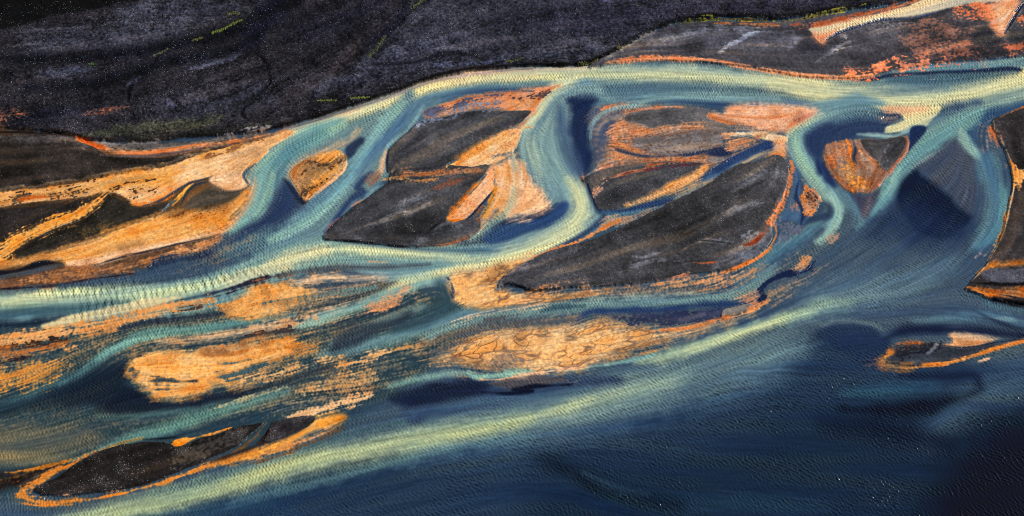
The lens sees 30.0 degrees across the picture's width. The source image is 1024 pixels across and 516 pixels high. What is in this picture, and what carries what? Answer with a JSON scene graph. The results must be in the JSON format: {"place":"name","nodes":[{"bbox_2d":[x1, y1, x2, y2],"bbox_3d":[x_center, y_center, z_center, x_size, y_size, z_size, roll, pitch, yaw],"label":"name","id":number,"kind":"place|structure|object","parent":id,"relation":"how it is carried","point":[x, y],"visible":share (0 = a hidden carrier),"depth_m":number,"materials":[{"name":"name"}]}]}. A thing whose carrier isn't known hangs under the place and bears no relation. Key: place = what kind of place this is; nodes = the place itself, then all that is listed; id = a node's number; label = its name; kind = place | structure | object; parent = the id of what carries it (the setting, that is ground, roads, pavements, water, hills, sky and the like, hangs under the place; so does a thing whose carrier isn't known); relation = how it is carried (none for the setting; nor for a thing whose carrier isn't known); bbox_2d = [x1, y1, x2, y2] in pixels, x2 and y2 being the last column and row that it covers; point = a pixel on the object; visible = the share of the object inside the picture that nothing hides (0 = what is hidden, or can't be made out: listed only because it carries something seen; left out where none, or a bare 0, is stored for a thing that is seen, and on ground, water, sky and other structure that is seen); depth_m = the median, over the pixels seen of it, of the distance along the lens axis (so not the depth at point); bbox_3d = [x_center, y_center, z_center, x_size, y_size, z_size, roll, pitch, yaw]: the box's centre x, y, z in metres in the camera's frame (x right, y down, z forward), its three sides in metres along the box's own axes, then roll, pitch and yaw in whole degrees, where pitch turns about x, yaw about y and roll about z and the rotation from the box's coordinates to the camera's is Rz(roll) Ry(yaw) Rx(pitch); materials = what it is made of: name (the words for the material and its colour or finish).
{"place":"outdoors","nodes":[
{"label":"outdoors","id":0,"kind":"place"},
{"bbox_2d":[0,132,191,189],"bbox_3d":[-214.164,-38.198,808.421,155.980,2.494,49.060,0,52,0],"label":"river bank","id":1,"kind":"structure","parent":0,"point":[21,151],"depth_m":811.27,"materials":[{"name":"black gravel"}]},
{"bbox_2d":[0,0,902,141],"bbox_3d":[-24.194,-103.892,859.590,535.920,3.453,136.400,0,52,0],"label":"gravel plain","id":2,"kind":"structure","parent":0,"point":[350,42],"depth_m":850.72,"materials":[{"name":"black gravel"}]},
{"bbox_2d":[152,48,167,56],"bbox_3d":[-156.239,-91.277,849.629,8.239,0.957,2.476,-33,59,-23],"label":"moss patch","id":3,"kind":"object","parent":2,"relation":"on","point":[162,51],"visible":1,"depth_m":849.77,"materials":[{"name":"green plant"}]},
{"bbox_2d":[211,19,241,33],"bbox_3d":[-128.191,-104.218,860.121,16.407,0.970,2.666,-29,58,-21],"label":"moss patch","id":4,"kind":"object","parent":2,"relation":"on","point":[221,29],"visible":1,"depth_m":859.37,"materials":[{"name":"green plant"}]},
{"bbox_2d":[226,11,240,14],"bbox_3d":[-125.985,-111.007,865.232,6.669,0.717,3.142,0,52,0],"label":"moss patch","id":5,"kind":"object","parent":2,"relation":"on","point":[232,13],"visible":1,"depth_m":864.95,"materials":[{"name":"green plant"}]},
{"bbox_2d":[350,96,369,99],"bbox_3d":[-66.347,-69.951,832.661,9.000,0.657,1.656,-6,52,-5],"label":"moss patch","id":6,"kind":"object","parent":2,"relation":"on","point":[364,97],"visible":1,"depth_m":832.53,"materials":[{"name":"green plant"}]},
{"bbox_2d":[367,35,385,56],"bbox_3d":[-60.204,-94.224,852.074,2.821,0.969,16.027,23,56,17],"label":"moss patch","id":7,"kind":"object","parent":2,"relation":"on","point":[376,48],"visible":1,"depth_m":851.88,"materials":[{"name":"green plant"}]},
{"bbox_2d":[412,0,423,8],"bbox_3d":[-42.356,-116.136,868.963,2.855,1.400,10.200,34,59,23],"label":"moss patch","id":8,"kind":"object","parent":2,"relation":"on","point":[418,2],"visible":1,"depth_m":868.14,"materials":[{"name":"green plant"}]},
{"bbox_2d":[505,57,523,62],"bbox_3d":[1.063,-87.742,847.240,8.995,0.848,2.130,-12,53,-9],"label":"moss patch","id":9,"kind":"object","parent":2,"relation":"on","point":[511,61],"visible":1,"depth_m":847.17,"materials":[{"name":"green plant"}]},
{"bbox_2d":[577,58,598,66],"bbox_3d":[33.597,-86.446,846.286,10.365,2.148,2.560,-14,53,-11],"label":"moss patch","id":10,"kind":"object","parent":2,"relation":"on","point":[585,64],"visible":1,"depth_m":846.12,"materials":[{"name":"green plant"}]},
{"bbox_2d":[0,0,1023,515],"bbox_3d":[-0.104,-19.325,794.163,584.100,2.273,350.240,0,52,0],"label":"water","id":11,"kind":"structure","parent":0,"point":[788,396],"depth_m":755.13,"materials":[{"name":"blue liquid"}]},
{"bbox_2d":[0,358,71,392],"bbox_3d":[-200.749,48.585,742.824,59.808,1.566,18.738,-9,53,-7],"label":"sandbar","id":12,"kind":"structure","parent":11,"relation":"in","point":[27,375],"depth_m":744.53,"materials":[{"name":"orange sand"}]},
{"bbox_2d":[0,340,80,361],"bbox_3d":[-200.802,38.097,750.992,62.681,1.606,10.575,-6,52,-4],"label":"silt bank","id":13,"kind":"structure","parent":11,"relation":"in","point":[10,352],"depth_m":751.84,"materials":[{"name":"sand"}]},
{"bbox_2d":[0,196,97,243],"bbox_3d":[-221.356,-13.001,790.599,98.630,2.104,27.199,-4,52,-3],"label":"gravel bar","id":14,"kind":"object","parent":11,"relation":"in","point":[22,217],"visible":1,"depth_m":793.71,"materials":[{"name":"black gravel"}]},
{"bbox_2d":[0,297,217,346],"bbox_3d":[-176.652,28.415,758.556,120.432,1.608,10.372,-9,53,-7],"label":"sandbar","id":15,"kind":"structure","parent":11,"relation":"in","point":[57,332],"depth_m":759.33,"materials":[{"name":"orange sand"}]},
{"bbox_2d":[0,233,222,289],"bbox_3d":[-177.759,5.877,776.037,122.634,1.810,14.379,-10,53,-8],"label":"silt bank","id":16,"kind":"structure","parent":11,"relation":"in","point":[49,276],"depth_m":776.21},
{"bbox_2d":[0,187,251,268],"bbox_3d":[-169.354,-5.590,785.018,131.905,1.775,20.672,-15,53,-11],"label":"sandbar","id":17,"kind":"structure","parent":11,"relation":"in","point":[173,227],"depth_m":787.16,"materials":[{"name":"orange sand"}]},
{"bbox_2d":[11,193,168,258],"bbox_3d":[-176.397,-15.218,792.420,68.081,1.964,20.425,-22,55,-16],"label":"gravel bar","id":18,"kind":"object","parent":17,"relation":"on","point":[112,213],"visible":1,"depth_m":790.27,"materials":[{"name":"black gravel"}]},
{"bbox_2d":[0,193,107,260],"bbox_3d":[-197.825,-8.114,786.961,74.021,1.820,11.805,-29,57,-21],"label":"sand strip","id":19,"kind":"object","parent":18,"relation":"on","point":[11,245],"visible":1,"depth_m":789.72,"materials":[{"name":"orange sand"}]},
{"bbox_2d":[0,130,294,206],"bbox_3d":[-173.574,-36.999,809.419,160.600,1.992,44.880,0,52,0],"label":"sandbar","id":20,"kind":"structure","parent":11,"relation":"in","point":[226,168],"depth_m":805.80,"materials":[{"name":"sand"}]},
{"bbox_2d":[16,422,294,506],"bbox_3d":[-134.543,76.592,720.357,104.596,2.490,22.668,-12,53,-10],"label":"gravel island","id":21,"kind":"structure","parent":11,"relation":"in","point":[166,458],"depth_m":718.78,"materials":[{"name":"black gravel"}]},
{"bbox_2d":[35,155,788,493],"bbox_3d":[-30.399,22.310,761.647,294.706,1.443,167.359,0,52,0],"label":"lichen tufts","id":22,"kind":"object","parent":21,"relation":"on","point":[393,245],"visible":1,"depth_m":783.33,"materials":[{"name":"plant"}]},
{"bbox_2d":[125,336,318,400],"bbox_3d":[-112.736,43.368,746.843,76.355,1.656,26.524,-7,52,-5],"label":"sandbar","id":23,"kind":"structure","parent":11,"relation":"in","point":[177,375],"depth_m":747.13,"materials":[{"name":"orange sand"}]},
{"bbox_2d":[218,282,316,319],"bbox_3d":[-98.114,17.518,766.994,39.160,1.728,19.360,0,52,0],"label":"sandbar","id":24,"kind":"structure","parent":11,"relation":"in","point":[260,300],"depth_m":766.59,"materials":[{"name":"orange sand"}]},
{"bbox_2d":[264,415,315,441],"bbox_3d":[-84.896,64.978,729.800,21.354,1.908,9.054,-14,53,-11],"label":"gravel island","id":25,"kind":"structure","parent":11,"relation":"in","point":[283,428],"depth_m":729.43,"materials":[{"name":"grey gravel"}]},
{"bbox_2d":[242,412,346,459],"bbox_3d":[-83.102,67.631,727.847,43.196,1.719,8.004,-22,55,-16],"label":"sandbar","id":26,"kind":"structure","parent":11,"relation":"in","point":[320,422],"depth_m":728.82,"materials":[{"name":"orange sand"}]},
{"bbox_2d":[290,149,346,202],"bbox_3d":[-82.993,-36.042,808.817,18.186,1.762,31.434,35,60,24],"label":"island","id":27,"kind":"structure","parent":11,"relation":"in","point":[310,176],"depth_m":808.46,"materials":[{"name":"orange sand"}]},
{"bbox_2d":[288,392,372,417],"bbox_3d":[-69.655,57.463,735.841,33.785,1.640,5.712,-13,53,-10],"label":"sandbar","id":28,"kind":"structure","parent":11,"relation":"in","point":[349,401],"depth_m":735.63,"materials":[{"name":"beige sand"}]},
{"bbox_2d":[298,369,378,393],"bbox_3d":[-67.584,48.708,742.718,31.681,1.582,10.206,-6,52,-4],"label":"sandbar","id":29,"kind":"structure","parent":11,"relation":"in","point":[348,381],"depth_m":742.22,"materials":[{"name":"beige sand"}]},
{"bbox_2d":[291,273,387,284],"bbox_3d":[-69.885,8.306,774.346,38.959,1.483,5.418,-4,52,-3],"label":"sand strip","id":30,"kind":"object","parent":11,"relation":"in","point":[314,278],"visible":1,"depth_m":773.52,"materials":[{"name":"sand"}]},
{"bbox_2d":[336,348,390,367],"bbox_3d":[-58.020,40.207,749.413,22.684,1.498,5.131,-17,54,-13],"label":"sandbar","id":31,"kind":"structure","parent":11,"relation":"in","point":[370,357],"depth_m":748.93,"materials":[{"name":"beige sand"}]},
{"bbox_2d":[363,285,411,312],"bbox_3d":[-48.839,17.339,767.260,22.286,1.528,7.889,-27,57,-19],"label":"sandbar","id":32,"kind":"structure","parent":11,"relation":"in","point":[387,302],"depth_m":766.37,"materials":[{"name":"orange sand"}]},
{"bbox_2d":[324,164,490,246],"bbox_3d":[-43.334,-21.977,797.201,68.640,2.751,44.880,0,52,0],"label":"gravel island","id":33,"kind":"structure","parent":11,"relation":"in","point":[373,210],"depth_m":794.02,"materials":[{"name":"grey gravel"}]},
{"bbox_2d":[447,167,494,221],"bbox_3d":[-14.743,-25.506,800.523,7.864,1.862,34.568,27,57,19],"label":"sand tongue","id":34,"kind":"object","parent":33,"relation":"on","point":[475,198],"visible":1,"depth_m":799.33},
{"bbox_2d":[387,110,531,171],"bbox_3d":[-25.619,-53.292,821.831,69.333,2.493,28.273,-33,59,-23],"label":"gravel island","id":35,"kind":"structure","parent":11,"relation":"in","point":[442,143],"depth_m":819.32,"materials":[{"name":"grey gravel"}]},
{"bbox_2d":[447,126,531,167],"bbox_3d":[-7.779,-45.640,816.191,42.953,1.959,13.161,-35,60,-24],"label":"sandbar","id":36,"kind":"structure","parent":11,"relation":"in","point":[500,143],"depth_m":816.12,"materials":[{"name":"sand"}]},
{"bbox_2d":[424,84,561,120],"bbox_3d":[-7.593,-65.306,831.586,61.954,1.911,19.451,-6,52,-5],"label":"sandbar","id":37,"kind":"structure","parent":11,"relation":"in","point":[512,100],"depth_m":832.83,"materials":[{"name":"orange sand"}]},
{"bbox_2d":[481,153,551,228],"bbox_3d":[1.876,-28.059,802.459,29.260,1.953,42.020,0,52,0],"label":"sandbar","id":38,"kind":"structure","parent":11,"relation":"in","point":[517,191],"depth_m":801.02,"materials":[{"name":"sand"}]},
{"bbox_2d":[448,253,613,310],"bbox_3d":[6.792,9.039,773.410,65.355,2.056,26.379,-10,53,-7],"label":"sandbar","id":39,"kind":"structure","parent":11,"relation":"in","point":[479,288],"depth_m":769.12,"materials":[{"name":"orange sand"}]},
{"bbox_2d":[437,310,754,374],"bbox_3d":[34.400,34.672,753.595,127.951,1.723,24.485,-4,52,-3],"label":"sandbar","id":40,"kind":"structure","parent":11,"relation":"in","point":[536,350],"depth_m":753.31,"materials":[{"name":"sand"}]},
{"bbox_2d":[582,160,703,209],"bbox_3d":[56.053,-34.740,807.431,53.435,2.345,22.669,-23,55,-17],"label":"gravel island","id":41,"kind":"structure","parent":11,"relation":"in","point":[659,176],"depth_m":804.81,"materials":[{"name":"grey gravel"}]},
{"bbox_2d":[498,154,788,289],"bbox_3d":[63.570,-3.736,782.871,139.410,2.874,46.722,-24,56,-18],"label":"gravel island","id":42,"kind":"structure","parent":11,"relation":"in","point":[693,247],"depth_m":784.36,"materials":[{"name":"grey gravel"}]},
{"bbox_2d":[582,102,734,183],"bbox_3d":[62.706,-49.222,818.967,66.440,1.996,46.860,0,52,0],"label":"sandbar","id":43,"kind":"structure","parent":11,"relation":"in","point":[624,134],"depth_m":821.06,"materials":[{"name":"sand"}]},
{"bbox_2d":[625,164,708,206],"bbox_3d":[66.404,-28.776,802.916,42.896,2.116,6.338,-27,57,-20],"label":"sand strip","id":44,"kind":"object","parent":11,"relation":"in","point":[674,186],"visible":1,"depth_m":803.44,"materials":[{"name":"sand"}]},
{"bbox_2d":[693,267,756,288],"bbox_3d":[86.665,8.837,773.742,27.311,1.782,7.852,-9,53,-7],"label":"sandbar","id":45,"kind":"structure","parent":11,"relation":"in","point":[720,280],"depth_m":773.49,"materials":[{"name":"sand"}]},
{"bbox_2d":[721,303,754,319],"bbox_3d":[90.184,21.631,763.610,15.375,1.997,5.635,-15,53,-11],"label":"gravel bar","id":46,"kind":"object","parent":11,"relation":"in","point":[736,311],"visible":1,"depth_m":762.91,"materials":[{"name":"gravel"}]},
{"bbox_2d":[723,131,787,143],"bbox_3d":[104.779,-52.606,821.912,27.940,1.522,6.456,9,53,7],"label":"sand spit","id":47,"kind":"structure","parent":11,"relation":"in","point":[773,138],"depth_m":821.07,"materials":[{"name":"sand"}]},
{"bbox_2d":[709,102,817,132],"bbox_3d":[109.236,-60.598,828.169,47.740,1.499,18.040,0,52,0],"label":"sandbar","id":48,"kind":"structure","parent":11,"relation":"in","point":[773,117],"depth_m":828.19,"materials":[{"name":"sand"}]},
{"bbox_2d":[791,255,811,274],"bbox_3d":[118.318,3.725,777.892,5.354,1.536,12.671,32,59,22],"label":"sandbar","id":49,"kind":"structure","parent":11,"relation":"in","point":[804,263],"depth_m":777.61,"materials":[{"name":"orange sand"}]},
{"bbox_2d":[800,185,821,215],"bbox_3d":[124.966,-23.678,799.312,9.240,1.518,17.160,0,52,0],"label":"island","id":50,"kind":"structure","parent":11,"relation":"in","point":[810,200],"depth_m":798.72,"materials":[{"name":"orange sand"}]},
{"bbox_2d":[823,135,908,192],"bbox_3d":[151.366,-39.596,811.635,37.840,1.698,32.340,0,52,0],"label":"island","id":51,"kind":"structure","parent":11,"relation":"in","point":[866,165],"depth_m":812.37,"materials":[{"name":"orange sand"}]},
{"bbox_2d":[877,341,1008,369],"bbox_3d":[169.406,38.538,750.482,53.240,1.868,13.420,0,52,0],"label":"gravel island","id":52,"kind":"structure","parent":11,"relation":"in","point":[919,353],"depth_m":750.31,"materials":[{"name":"black gravel"}]},
{"bbox_2d":[944,332,992,347],"bbox_3d":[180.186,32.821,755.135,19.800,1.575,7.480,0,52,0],"label":"sandbar","id":53,"kind":"structure","parent":11,"relation":"in","point":[961,340],"depth_m":754.51,"materials":[{"name":"orange sand"}]},
{"bbox_2d":[589,0,1023,77],"bbox_3d":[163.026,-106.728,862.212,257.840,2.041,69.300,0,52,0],"label":"gravel terrace","id":54,"kind":"structure","parent":0,"point":[838,53],"depth_m":855.21,"materials":[{"name":"grey gravel"}]},
{"bbox_2d":[674,16,767,23],"bbox_3d":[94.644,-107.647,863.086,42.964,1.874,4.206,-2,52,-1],"label":"moss patch","id":55,"kind":"object","parent":54,"relation":"on","point":[745,19],"visible":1,"depth_m":863.74,"materials":[{"name":"plant"}]},
{"bbox_2d":[780,15,825,21],"bbox_3d":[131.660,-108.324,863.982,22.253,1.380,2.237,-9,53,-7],"label":"moss patch","id":56,"kind":"object","parent":54,"relation":"on","point":[802,18],"visible":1,"depth_m":863.94,"materials":[{"name":"green plant"}]},
{"bbox_2d":[842,21,1023,81],"bbox_3d":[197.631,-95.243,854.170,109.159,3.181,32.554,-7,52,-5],"label":"silt flat","id":57,"kind":"structure","parent":54,"relation":"on","point":[925,48],"depth_m":850.63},
{"bbox_2d":[972,0,1019,34],"bbox_3d":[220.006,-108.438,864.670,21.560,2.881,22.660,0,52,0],"label":"silt fan","id":58,"kind":"object","parent":54,"relation":"on","point":[999,15],"visible":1,"depth_m":865.85},
{"bbox_2d":[966,106,1023,303],"bbox_3d":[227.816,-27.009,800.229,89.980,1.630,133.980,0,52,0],"label":"river bank","id":59,"kind":"structure","parent":0,"point":[1005,256],"depth_m":784.31,"materials":[{"name":"black gravel"}]}
]}

